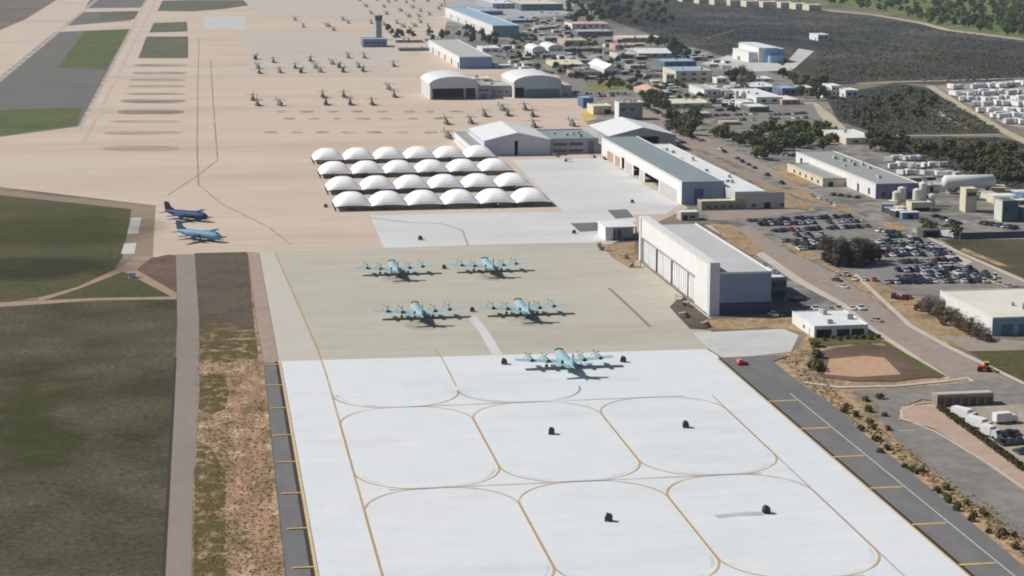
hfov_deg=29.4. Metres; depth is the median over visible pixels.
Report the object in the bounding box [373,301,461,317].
patrol aircraft
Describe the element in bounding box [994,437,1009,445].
pickup truck
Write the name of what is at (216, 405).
green verge
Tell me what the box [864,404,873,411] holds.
shrub
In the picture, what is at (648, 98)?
tree
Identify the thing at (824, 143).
tree
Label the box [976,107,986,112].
trailer
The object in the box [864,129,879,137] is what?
tree
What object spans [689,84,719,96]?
building
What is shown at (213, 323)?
dirt patch
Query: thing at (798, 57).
ramp
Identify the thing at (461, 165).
aircraft shelter
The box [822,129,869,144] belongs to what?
building
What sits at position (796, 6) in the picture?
barracks
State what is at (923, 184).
silo
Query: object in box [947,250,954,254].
pickup truck
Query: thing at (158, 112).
pavement stain
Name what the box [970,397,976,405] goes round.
door
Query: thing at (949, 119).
dirt track
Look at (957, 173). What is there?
trailer
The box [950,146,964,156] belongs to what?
tree
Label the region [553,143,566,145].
window
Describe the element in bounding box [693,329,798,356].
light pad
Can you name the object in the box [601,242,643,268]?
brown verge
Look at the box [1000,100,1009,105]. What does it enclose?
trailer
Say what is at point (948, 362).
street
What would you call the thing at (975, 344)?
forecourt
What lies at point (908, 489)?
road line
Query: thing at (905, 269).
pickup truck
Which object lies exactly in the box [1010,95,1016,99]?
trailer
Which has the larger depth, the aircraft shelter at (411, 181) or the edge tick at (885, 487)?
the aircraft shelter at (411, 181)
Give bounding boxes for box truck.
[940,230,955,238]
[951,405,977,417]
[965,414,992,427]
[980,423,1001,438]
[992,411,1017,423]
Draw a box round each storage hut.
[501,45,511,48]
[507,59,520,63]
[512,44,523,48]
[518,66,531,68]
[522,62,534,66]
[523,57,531,60]
[551,29,561,32]
[554,18,563,21]
[620,70,628,74]
[621,59,633,62]
[635,56,646,59]
[650,80,660,82]
[667,89,680,92]
[690,56,701,60]
[691,50,700,53]
[709,63,718,66]
[712,59,720,62]
[712,98,722,103]
[722,65,731,68]
[722,102,733,106]
[724,92,734,96]
[881,202,896,211]
[884,206,897,213]
[889,208,907,217]
[894,205,906,209]
[899,211,919,218]
[907,176,921,181]
[918,182,930,192]
[923,175,935,181]
[933,182,945,191]
[981,191,995,198]
[987,193,1016,203]
[991,184,1004,192]
[1011,189,1023,196]
[1015,198,1023,203]
[1017,191,1023,197]
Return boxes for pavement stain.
[121,109,183,113]
[130,100,184,102]
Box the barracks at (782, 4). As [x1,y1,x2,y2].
[775,1,793,7]
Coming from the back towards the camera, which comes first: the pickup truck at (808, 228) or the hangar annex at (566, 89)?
the hangar annex at (566, 89)
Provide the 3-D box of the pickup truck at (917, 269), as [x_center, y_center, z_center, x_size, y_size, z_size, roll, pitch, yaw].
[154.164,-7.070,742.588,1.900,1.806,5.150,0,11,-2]
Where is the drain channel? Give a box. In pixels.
[608,288,651,326]
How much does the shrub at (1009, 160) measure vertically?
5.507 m
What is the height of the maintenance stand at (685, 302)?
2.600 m
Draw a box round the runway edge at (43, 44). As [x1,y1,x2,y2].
[0,0,96,81]
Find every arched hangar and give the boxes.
[421,70,478,99]
[501,69,561,97]
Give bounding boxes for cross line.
[388,472,760,489]
[408,396,667,406]
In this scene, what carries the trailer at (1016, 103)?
on the trailer yard at (966, 88)
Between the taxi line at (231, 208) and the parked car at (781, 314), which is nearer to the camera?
the parked car at (781, 314)
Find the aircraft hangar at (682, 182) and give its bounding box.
[602,136,723,204]
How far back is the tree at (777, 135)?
1142.50 m
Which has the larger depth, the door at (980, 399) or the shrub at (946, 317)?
the shrub at (946, 317)
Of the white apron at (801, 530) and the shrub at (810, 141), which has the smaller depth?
the white apron at (801, 530)
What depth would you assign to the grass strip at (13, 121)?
1283.47 m
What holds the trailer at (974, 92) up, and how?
on the trailer yard at (966, 88)
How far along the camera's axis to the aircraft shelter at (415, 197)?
898.63 m
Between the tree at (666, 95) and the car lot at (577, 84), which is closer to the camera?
the tree at (666, 95)
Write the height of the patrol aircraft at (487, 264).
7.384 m
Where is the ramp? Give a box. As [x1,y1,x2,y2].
[783,49,813,68]
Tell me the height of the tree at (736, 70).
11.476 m
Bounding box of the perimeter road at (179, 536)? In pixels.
[165,254,199,575]
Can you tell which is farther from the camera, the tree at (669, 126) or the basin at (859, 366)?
the tree at (669, 126)
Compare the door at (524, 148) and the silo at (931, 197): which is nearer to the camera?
the silo at (931, 197)
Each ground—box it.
[0,0,1023,571]
[192,255,284,575]
[195,252,254,331]
[443,0,1023,306]
[578,0,1023,84]
[760,329,1023,565]
[827,83,1002,134]
[888,137,1023,189]
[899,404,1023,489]
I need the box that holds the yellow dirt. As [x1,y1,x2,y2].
[581,109,596,121]
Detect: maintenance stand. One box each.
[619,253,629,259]
[629,261,640,266]
[675,293,687,300]
[678,312,689,317]
[682,300,689,306]
[699,319,710,325]
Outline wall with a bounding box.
[960,231,1023,238]
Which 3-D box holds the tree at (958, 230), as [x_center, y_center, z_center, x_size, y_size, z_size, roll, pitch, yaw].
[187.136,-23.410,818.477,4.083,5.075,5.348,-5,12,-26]
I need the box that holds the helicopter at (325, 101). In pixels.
[318,96,329,104]
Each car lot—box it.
[556,75,642,95]
[711,103,820,128]
[736,213,1007,295]
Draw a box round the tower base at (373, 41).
[361,37,386,46]
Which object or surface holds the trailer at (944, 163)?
on the brush ground at (969, 138)
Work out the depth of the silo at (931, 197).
897.95 m
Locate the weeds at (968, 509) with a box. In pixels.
[783,350,1023,554]
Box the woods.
[799,0,1023,23]
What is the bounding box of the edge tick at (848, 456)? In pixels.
[833,455,863,456]
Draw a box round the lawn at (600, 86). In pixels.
[582,79,631,90]
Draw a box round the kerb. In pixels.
[899,402,1023,488]
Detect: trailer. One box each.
[884,156,893,161]
[888,163,897,168]
[896,169,905,174]
[901,162,909,167]
[902,155,910,160]
[905,168,910,174]
[908,155,917,160]
[908,162,915,167]
[911,169,919,174]
[921,162,927,167]
[924,170,933,174]
[932,161,938,166]
[937,171,947,176]
[939,161,947,165]
[947,83,956,88]
[949,90,958,95]
[950,85,960,89]
[952,171,960,174]
[957,92,965,95]
[960,95,965,101]
[965,96,975,101]
[970,84,983,88]
[972,89,977,95]
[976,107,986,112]
[980,96,987,100]
[980,101,986,106]
[981,91,995,95]
[981,101,993,106]
[985,108,992,112]
[989,112,996,117]
[993,99,999,105]
[995,83,1002,87]
[997,113,1008,118]
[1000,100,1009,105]
[1003,95,1009,100]
[1003,106,1010,111]
[1003,118,1011,123]
[1005,89,1016,94]
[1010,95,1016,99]
[1010,111,1017,116]
[1011,101,1021,106]
[1012,113,1023,117]
[1012,117,1017,123]
[1013,82,1020,85]
[1014,107,1023,112]
[1017,118,1023,123]
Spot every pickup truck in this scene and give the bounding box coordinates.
[767,311,778,316]
[791,241,800,245]
[793,232,801,236]
[803,305,811,310]
[804,226,812,230]
[811,305,818,309]
[816,231,825,235]
[825,219,833,223]
[834,305,842,309]
[856,304,865,309]
[893,278,900,283]
[894,266,902,271]
[898,259,906,263]
[900,294,906,299]
[902,267,910,271]
[903,237,913,241]
[903,278,909,283]
[909,273,917,277]
[911,258,919,262]
[913,267,920,271]
[913,278,918,283]
[918,251,926,255]
[923,274,931,278]
[929,251,938,255]
[933,257,942,261]
[936,273,943,278]
[941,265,949,270]
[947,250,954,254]
[953,269,962,274]
[970,273,979,277]
[981,277,988,282]
[987,278,997,281]
[991,273,999,277]
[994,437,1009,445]
[1004,429,1016,436]
[1012,436,1023,444]
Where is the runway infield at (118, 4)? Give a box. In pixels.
[85,0,144,7]
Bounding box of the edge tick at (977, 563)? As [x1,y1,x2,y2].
[959,562,994,564]
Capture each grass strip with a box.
[0,108,81,135]
[58,29,130,68]
[99,11,138,19]
[139,36,187,57]
[149,22,186,32]
[158,0,247,10]
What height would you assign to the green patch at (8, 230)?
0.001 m
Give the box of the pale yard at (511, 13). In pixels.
[445,0,573,22]
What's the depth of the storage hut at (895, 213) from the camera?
874.22 m
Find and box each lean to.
[454,132,483,149]
[697,198,744,209]
[787,163,845,186]
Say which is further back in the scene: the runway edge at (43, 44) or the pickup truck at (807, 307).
the runway edge at (43, 44)
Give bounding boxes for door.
[481,94,486,98]
[488,142,514,155]
[518,142,546,154]
[524,89,559,97]
[588,141,593,152]
[604,109,610,113]
[607,151,612,162]
[614,230,620,237]
[615,155,619,166]
[626,161,631,173]
[640,170,643,181]
[643,240,648,264]
[649,244,656,271]
[657,250,662,275]
[659,136,672,144]
[660,181,676,201]
[663,254,671,282]
[672,262,678,288]
[679,266,688,295]
[688,273,694,299]
[694,188,703,203]
[719,301,770,314]
[764,202,770,207]
[816,329,831,337]
[914,207,929,210]
[938,398,943,404]
[946,398,951,406]
[954,398,960,405]
[962,397,968,405]
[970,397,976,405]
[978,397,984,404]
[986,396,992,404]
[1001,324,1012,335]
[1018,324,1023,334]
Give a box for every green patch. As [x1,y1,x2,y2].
[0,220,105,240]
[0,260,96,276]
[0,392,63,442]
[23,435,67,459]
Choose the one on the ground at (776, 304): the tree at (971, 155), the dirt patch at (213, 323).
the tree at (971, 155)
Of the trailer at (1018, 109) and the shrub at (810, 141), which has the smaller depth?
the shrub at (810, 141)
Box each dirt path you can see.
[0,297,176,306]
[38,256,176,300]
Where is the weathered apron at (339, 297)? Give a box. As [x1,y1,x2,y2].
[261,242,711,359]
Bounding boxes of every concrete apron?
[0,0,686,256]
[370,158,678,247]
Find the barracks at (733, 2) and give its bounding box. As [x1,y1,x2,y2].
[726,0,740,5]
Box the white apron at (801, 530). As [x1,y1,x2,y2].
[281,349,967,575]
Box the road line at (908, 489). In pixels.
[790,393,1014,575]
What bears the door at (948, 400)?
in the storage shed at (950, 398)
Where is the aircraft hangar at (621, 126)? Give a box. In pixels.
[589,117,675,145]
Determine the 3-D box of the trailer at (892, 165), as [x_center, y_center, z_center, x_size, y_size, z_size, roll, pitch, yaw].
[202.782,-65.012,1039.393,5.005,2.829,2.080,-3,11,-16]
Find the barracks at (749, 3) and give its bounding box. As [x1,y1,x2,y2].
[741,0,758,6]
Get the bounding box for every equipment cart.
[501,358,506,364]
[548,426,554,434]
[605,512,615,521]
[620,355,627,362]
[682,420,691,427]
[762,504,772,513]
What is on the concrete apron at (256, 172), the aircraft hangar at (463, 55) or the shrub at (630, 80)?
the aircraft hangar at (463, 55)
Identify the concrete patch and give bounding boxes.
[204,17,245,28]
[239,32,408,74]
[244,0,447,21]
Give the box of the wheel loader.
[977,361,995,371]
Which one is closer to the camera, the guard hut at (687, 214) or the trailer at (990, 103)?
the guard hut at (687, 214)
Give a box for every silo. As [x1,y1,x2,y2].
[735,90,738,98]
[741,91,744,98]
[892,191,900,205]
[898,186,905,205]
[912,187,921,199]
[919,181,926,199]
[928,192,935,207]
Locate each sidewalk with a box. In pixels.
[705,225,949,378]
[802,377,973,387]
[854,274,1023,384]
[911,229,1023,281]
[944,254,971,264]
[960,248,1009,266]
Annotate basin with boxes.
[811,343,930,380]
[825,356,899,376]
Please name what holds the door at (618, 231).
in the canopy building at (611, 230)
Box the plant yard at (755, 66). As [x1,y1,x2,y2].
[702,54,791,71]
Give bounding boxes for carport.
[917,227,955,237]
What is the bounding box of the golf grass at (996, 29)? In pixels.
[794,0,1023,37]
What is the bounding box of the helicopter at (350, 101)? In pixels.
[342,96,353,104]
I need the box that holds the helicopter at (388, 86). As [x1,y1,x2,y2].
[385,81,393,89]
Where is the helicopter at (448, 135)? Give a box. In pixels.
[442,128,453,138]
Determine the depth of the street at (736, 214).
884.40 m
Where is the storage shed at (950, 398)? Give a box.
[931,389,993,406]
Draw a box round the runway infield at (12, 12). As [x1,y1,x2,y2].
[0,0,55,29]
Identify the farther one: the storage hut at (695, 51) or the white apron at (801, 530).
the storage hut at (695, 51)
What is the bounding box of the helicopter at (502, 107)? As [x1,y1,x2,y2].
[496,101,506,110]
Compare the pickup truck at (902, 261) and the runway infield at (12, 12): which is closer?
the pickup truck at (902, 261)
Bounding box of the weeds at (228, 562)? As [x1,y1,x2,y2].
[194,334,281,575]
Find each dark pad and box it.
[571,222,597,231]
[608,209,632,218]
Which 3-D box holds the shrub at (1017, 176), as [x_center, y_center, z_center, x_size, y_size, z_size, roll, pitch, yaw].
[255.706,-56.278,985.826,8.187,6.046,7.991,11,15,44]
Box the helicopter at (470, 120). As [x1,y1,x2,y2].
[463,115,475,123]
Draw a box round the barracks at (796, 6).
[789,3,807,9]
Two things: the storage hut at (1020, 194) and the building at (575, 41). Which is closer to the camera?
the storage hut at (1020, 194)
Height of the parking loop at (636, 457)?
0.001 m
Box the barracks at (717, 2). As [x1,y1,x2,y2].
[709,0,725,4]
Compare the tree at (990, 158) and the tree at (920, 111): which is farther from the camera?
the tree at (920, 111)
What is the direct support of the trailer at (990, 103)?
on the trailer yard at (966, 88)
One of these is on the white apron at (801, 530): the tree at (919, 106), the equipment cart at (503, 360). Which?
the equipment cart at (503, 360)
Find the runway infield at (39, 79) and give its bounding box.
[0,30,131,136]
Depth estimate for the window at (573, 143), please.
1102.23 m
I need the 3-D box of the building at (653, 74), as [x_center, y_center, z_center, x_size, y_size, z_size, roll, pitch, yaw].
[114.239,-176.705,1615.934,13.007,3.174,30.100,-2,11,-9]
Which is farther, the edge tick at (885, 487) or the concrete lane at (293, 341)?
the concrete lane at (293, 341)
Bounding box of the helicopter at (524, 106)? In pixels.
[517,101,529,109]
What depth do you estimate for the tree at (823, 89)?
1422.87 m
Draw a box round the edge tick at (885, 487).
[869,486,901,488]
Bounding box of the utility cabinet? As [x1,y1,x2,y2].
[128,272,136,277]
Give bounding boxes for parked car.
[777,311,785,316]
[781,297,788,301]
[783,311,791,316]
[831,277,842,281]
[837,283,849,287]
[870,317,883,321]
[882,279,889,283]
[960,278,967,282]
[981,269,989,273]
[993,281,1003,285]
[1001,430,1007,436]
[1002,283,1011,287]
[1006,438,1017,445]
[1012,429,1021,435]
[1012,448,1023,454]
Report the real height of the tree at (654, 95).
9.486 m
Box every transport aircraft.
[159,201,207,221]
[175,220,221,241]
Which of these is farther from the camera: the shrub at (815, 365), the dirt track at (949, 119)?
the dirt track at (949, 119)
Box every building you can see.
[394,38,421,42]
[398,46,428,50]
[423,36,441,40]
[469,75,491,80]
[472,8,502,14]
[477,0,513,8]
[477,44,499,51]
[493,64,510,67]
[506,0,562,10]
[507,18,531,22]
[524,43,545,53]
[534,24,557,28]
[538,35,562,41]
[540,41,562,50]
[540,51,570,57]
[546,59,583,67]
[557,37,587,45]
[562,46,601,51]
[564,21,608,28]
[564,54,603,63]
[566,68,601,77]
[571,28,612,35]
[578,95,592,107]
[587,103,611,113]
[588,58,619,74]
[597,220,636,240]
[609,43,634,49]
[609,51,635,58]
[613,35,660,41]
[614,99,642,119]
[624,62,645,68]
[627,48,670,57]
[633,84,662,92]
[641,71,661,77]
[643,82,665,88]
[655,57,695,66]
[663,66,711,81]
[663,73,674,84]
[668,98,711,108]
[680,108,711,116]
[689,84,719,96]
[711,76,726,83]
[714,87,733,96]
[718,119,740,124]
[730,81,772,91]
[730,88,781,103]
[733,42,783,62]
[735,99,753,106]
[740,103,769,111]
[749,76,772,81]
[772,85,797,95]
[778,95,799,104]
[792,308,867,337]
[795,85,813,95]
[796,151,917,198]
[809,33,829,40]
[817,88,831,97]
[822,83,840,95]
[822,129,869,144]
[838,87,858,97]
[906,200,931,211]
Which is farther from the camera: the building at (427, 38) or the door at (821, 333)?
the building at (427, 38)
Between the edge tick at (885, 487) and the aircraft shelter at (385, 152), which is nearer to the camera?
the edge tick at (885, 487)
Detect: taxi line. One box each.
[168,59,217,194]
[196,43,198,183]
[198,184,273,230]
[370,217,468,244]
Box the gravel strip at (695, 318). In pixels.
[670,299,709,329]
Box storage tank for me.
[941,174,995,193]
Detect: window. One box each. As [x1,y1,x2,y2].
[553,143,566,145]
[553,149,566,151]
[569,142,582,145]
[569,149,582,151]
[771,282,784,287]
[771,291,784,296]
[837,329,849,335]
[851,328,863,335]
[967,192,975,195]
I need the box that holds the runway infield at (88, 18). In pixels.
[66,11,131,25]
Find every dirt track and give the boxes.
[804,102,845,128]
[822,9,1023,39]
[856,78,1018,83]
[893,134,1000,135]
[926,86,1023,143]
[938,111,968,129]
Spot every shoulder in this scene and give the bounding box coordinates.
[0,191,154,261]
[248,252,277,362]
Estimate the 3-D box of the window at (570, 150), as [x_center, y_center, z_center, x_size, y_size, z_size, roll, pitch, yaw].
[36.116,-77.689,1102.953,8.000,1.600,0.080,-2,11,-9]
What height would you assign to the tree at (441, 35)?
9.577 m
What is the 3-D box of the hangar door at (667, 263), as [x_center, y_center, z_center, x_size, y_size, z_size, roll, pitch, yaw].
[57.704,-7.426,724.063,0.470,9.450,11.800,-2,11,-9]
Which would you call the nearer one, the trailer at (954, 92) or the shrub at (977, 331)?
the shrub at (977, 331)
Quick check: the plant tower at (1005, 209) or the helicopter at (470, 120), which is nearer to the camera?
the plant tower at (1005, 209)
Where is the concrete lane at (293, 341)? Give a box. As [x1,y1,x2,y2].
[259,252,319,360]
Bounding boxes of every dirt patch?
[202,318,218,327]
[212,323,236,334]
[233,402,240,417]
[236,466,247,507]
[247,375,258,397]
[250,429,263,467]
[253,502,269,546]
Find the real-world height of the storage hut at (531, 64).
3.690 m
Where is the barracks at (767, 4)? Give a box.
[759,1,775,7]
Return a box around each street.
[596,96,1023,286]
[681,145,795,210]
[705,203,815,219]
[737,225,1012,382]
[852,377,1023,406]
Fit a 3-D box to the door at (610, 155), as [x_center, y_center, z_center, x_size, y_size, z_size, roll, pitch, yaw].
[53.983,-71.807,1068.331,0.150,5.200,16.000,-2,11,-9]
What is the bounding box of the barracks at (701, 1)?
[694,0,708,3]
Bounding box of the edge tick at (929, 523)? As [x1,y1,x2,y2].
[912,522,945,524]
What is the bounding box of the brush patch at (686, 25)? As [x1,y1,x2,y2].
[618,17,714,27]
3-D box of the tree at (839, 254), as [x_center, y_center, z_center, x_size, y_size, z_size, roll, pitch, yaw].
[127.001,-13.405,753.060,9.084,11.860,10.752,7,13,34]
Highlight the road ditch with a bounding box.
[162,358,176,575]
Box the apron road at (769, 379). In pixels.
[719,355,1023,575]
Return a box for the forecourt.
[941,335,1023,350]
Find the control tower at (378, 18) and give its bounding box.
[374,10,382,36]
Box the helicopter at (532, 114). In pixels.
[525,105,536,116]
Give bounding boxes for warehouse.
[940,288,1023,335]
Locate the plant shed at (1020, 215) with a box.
[1017,204,1023,220]
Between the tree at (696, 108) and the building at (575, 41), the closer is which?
the tree at (696, 108)
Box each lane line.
[274,252,380,564]
[435,350,455,384]
[712,395,904,575]
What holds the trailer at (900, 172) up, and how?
on the town ground at (946, 205)
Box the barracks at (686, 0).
[677,0,693,1]
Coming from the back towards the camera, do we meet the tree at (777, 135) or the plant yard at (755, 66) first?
the plant yard at (755, 66)
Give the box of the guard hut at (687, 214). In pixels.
[677,209,698,220]
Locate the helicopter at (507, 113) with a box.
[502,104,512,115]
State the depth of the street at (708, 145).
1084.90 m
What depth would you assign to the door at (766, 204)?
899.39 m
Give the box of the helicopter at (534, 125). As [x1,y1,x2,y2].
[529,117,539,127]
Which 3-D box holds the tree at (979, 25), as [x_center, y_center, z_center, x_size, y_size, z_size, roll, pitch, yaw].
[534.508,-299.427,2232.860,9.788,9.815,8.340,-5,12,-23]
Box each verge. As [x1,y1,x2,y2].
[140,255,175,291]
[193,442,224,575]
[199,331,257,362]
[199,374,228,412]
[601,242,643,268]
[704,316,803,331]
[710,224,763,254]
[757,183,817,211]
[768,187,851,212]
[772,166,807,187]
[776,238,821,260]
[808,336,946,377]
[813,261,973,347]
[878,220,906,230]
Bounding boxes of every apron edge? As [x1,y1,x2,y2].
[275,362,314,575]
[278,361,318,575]
[716,358,969,575]
[718,358,974,575]
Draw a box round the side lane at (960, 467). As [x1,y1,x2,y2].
[878,395,1023,536]
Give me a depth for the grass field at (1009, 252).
791.14 m
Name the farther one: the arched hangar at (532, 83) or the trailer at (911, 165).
the arched hangar at (532, 83)
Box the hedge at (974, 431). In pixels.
[936,404,1023,471]
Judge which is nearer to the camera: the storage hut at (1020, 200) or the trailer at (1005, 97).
the storage hut at (1020, 200)
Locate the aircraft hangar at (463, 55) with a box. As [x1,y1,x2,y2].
[428,39,491,68]
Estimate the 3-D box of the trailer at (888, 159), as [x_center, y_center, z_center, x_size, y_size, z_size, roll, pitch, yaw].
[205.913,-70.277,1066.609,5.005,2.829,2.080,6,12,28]
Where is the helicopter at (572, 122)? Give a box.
[567,116,579,126]
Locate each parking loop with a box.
[331,391,458,407]
[339,406,499,488]
[364,487,554,575]
[458,386,580,402]
[472,402,640,481]
[518,480,719,574]
[600,397,777,474]
[666,474,879,575]
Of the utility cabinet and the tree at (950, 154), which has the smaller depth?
the utility cabinet
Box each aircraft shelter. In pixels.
[311,148,343,163]
[318,161,352,178]
[325,176,361,193]
[332,191,371,211]
[342,147,374,163]
[350,160,384,177]
[359,175,396,193]
[368,190,407,210]
[372,147,405,161]
[382,160,417,176]
[393,175,430,192]
[402,146,435,160]
[404,190,444,209]
[414,159,449,175]
[427,174,464,190]
[432,146,466,159]
[440,189,480,208]
[446,159,481,174]
[460,173,498,189]
[463,145,496,158]
[475,188,515,207]
[477,158,513,173]
[494,172,532,188]
[511,187,551,207]
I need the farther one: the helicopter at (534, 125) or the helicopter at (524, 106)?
the helicopter at (524, 106)
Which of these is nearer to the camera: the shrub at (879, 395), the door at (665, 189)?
the shrub at (879, 395)
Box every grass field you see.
[0,195,130,301]
[0,299,176,575]
[49,272,170,299]
[941,239,1023,277]
[970,350,1023,379]
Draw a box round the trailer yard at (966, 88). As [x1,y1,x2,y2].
[936,79,1023,128]
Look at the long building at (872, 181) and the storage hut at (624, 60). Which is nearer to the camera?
the long building at (872, 181)
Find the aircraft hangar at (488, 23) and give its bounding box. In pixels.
[445,7,518,36]
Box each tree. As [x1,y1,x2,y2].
[438,31,444,37]
[468,26,476,31]
[468,35,476,41]
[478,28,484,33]
[485,37,491,44]
[491,37,497,44]
[492,30,499,36]
[552,62,559,69]
[566,14,574,19]
[572,71,579,77]
[586,14,592,20]
[597,12,604,19]
[603,71,609,77]
[613,55,620,61]
[644,94,652,104]
[646,35,654,44]
[646,87,657,94]
[652,93,661,103]
[653,37,660,45]
[653,97,661,107]
[659,98,670,109]
[660,93,669,98]
[661,36,669,44]
[663,118,674,130]
[665,110,678,122]
[667,41,674,50]
[670,119,680,129]
[671,51,680,57]
[672,44,679,50]
[675,48,682,55]
[675,117,686,127]
[675,124,684,134]
[679,43,686,49]
[679,108,691,121]
[680,47,690,57]
[682,125,693,138]
[685,110,697,121]
[685,119,699,129]
[688,114,703,123]
[690,105,701,115]
[711,125,719,136]
[717,127,729,140]
[723,68,733,80]
[728,130,737,142]
[729,74,737,81]
[731,66,741,77]
[732,133,746,145]
[734,75,749,85]
[739,66,746,75]
[739,80,749,87]
[741,129,752,140]
[747,137,757,147]
[749,72,756,81]
[750,143,762,158]
[757,136,767,144]
[757,146,769,159]
[762,141,776,151]
[767,131,776,140]
[768,118,777,127]
[772,132,783,140]
[772,138,780,144]
[778,67,788,76]
[781,139,789,150]
[783,120,790,128]
[787,127,798,133]
[787,137,800,148]
[788,71,799,80]
[794,134,807,147]
[795,80,804,84]
[795,85,805,97]
[801,74,809,83]
[802,131,816,144]
[808,81,818,86]
[810,88,816,95]
[810,128,820,140]
[812,119,821,128]
[815,91,823,100]
[817,75,828,83]
[817,138,829,150]
[818,86,829,98]
[818,234,845,264]
[819,120,831,129]
[829,239,852,266]
[839,236,867,266]
[852,109,860,117]
[860,120,867,126]
[861,238,880,262]
[862,105,869,111]
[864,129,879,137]
[865,111,877,120]
[868,135,877,150]
[868,243,886,260]
[870,94,880,102]
[874,101,880,107]
[874,135,890,151]
[875,128,887,136]
[876,111,884,117]
[882,132,895,141]
[887,95,895,101]
[889,100,899,107]
[889,144,896,152]
[890,106,898,113]
[893,92,900,97]
[895,110,904,118]
[895,141,905,151]
[898,95,904,101]
[906,87,914,93]
[910,108,916,116]
[915,103,923,109]
[916,108,925,115]
[917,97,926,104]
[917,143,927,151]
[922,219,931,226]
[925,141,937,151]
[926,100,933,107]
[927,224,937,233]
[929,95,937,101]
[930,149,939,158]
[936,16,944,24]
[937,144,947,153]
[946,150,955,160]
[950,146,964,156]
[951,16,958,25]
[953,152,963,161]
[953,227,962,235]
[959,17,967,26]
[964,19,973,26]
[964,150,977,160]
[968,159,976,168]
[972,16,976,25]
[972,161,980,168]
[975,22,983,30]
[976,161,989,174]
[982,160,994,171]
[984,156,994,164]
[986,22,992,30]
[994,166,1005,179]
[995,16,1002,25]
[999,19,1008,28]
[1000,171,1012,181]
[1002,25,1010,33]
[1004,165,1018,173]
[1009,26,1017,32]
[1011,17,1020,26]
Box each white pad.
[121,243,135,253]
[127,217,140,233]
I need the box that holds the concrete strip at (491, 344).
[468,316,501,355]
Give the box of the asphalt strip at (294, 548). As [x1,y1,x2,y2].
[264,362,310,575]
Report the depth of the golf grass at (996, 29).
2680.02 m
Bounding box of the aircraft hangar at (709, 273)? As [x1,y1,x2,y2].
[639,215,772,315]
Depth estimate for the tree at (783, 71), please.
1594.60 m
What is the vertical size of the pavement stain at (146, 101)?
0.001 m
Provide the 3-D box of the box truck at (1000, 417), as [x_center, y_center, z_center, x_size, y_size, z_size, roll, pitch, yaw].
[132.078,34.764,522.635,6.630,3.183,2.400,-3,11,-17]
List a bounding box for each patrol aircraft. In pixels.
[355,260,433,273]
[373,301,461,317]
[449,257,525,271]
[478,298,565,314]
[515,348,612,368]
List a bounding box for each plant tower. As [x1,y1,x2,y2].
[959,186,977,211]
[994,197,1017,221]
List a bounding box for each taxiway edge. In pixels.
[76,0,146,130]
[85,1,155,137]
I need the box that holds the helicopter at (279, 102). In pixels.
[275,97,283,104]
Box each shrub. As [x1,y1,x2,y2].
[603,14,611,19]
[611,80,618,85]
[618,80,625,85]
[626,78,634,83]
[630,18,637,23]
[643,102,650,107]
[645,14,652,19]
[651,15,660,20]
[654,1,660,6]
[657,17,666,23]
[696,91,703,97]
[708,97,716,102]
[719,123,729,129]
[728,105,735,111]
[750,124,758,129]
[753,129,762,134]
[755,126,765,133]
[763,125,772,132]
[771,144,783,151]
[773,123,783,131]
[781,134,791,139]
[797,126,805,131]
[803,125,813,130]
[806,137,813,144]
[806,360,812,367]
[809,338,820,346]
[809,348,824,357]
[811,361,825,370]
[817,128,823,137]
[822,134,832,142]
[827,131,837,139]
[840,407,848,412]
[851,410,860,415]
[856,424,865,430]
[862,395,870,400]
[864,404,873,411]
[864,417,874,423]
[868,423,877,429]
[871,435,880,441]
[875,393,885,399]
[876,447,884,452]
[882,444,890,449]
[897,133,910,143]
[906,465,914,471]
[909,142,921,151]
[912,468,918,473]
[913,300,927,310]
[917,466,924,471]
[919,216,927,223]
[921,294,942,313]
[931,300,953,318]
[932,485,941,492]
[939,307,959,325]
[940,483,950,490]
[940,491,949,497]
[941,137,956,147]
[943,496,952,502]
[949,312,971,329]
[952,504,959,510]
[959,160,972,168]
[959,316,980,334]
[962,143,976,151]
[962,499,970,504]
[967,514,975,520]
[971,321,991,338]
[974,139,985,147]
[976,147,989,156]
[978,508,986,513]
[980,331,992,341]
[982,511,989,516]
[983,145,994,153]
[985,152,999,162]
[989,169,998,177]
[994,145,1007,153]
[995,159,1008,167]
[995,532,1001,538]
[997,140,1007,145]
[997,527,1007,534]
[999,149,1013,156]
[999,154,1012,163]
[1006,142,1017,150]
[1009,541,1019,548]
[1010,531,1017,536]
[1011,171,1023,181]
[1015,151,1023,160]
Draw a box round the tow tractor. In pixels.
[736,359,747,365]
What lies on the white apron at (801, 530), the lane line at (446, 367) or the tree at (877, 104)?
the lane line at (446, 367)
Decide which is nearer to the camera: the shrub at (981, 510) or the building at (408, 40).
the shrub at (981, 510)
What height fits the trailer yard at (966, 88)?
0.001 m
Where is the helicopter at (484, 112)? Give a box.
[481,107,489,115]
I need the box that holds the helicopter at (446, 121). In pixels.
[441,117,452,123]
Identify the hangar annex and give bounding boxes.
[476,80,490,98]
[484,81,510,96]
[536,129,598,153]
[561,80,571,96]
[654,143,784,208]
[764,265,786,298]
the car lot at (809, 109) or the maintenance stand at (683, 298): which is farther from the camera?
the car lot at (809, 109)
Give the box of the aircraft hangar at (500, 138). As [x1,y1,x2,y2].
[469,121,550,155]
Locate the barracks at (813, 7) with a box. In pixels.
[802,4,821,10]
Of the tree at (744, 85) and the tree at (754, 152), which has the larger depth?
the tree at (744, 85)
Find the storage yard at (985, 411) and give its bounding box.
[947,404,1023,462]

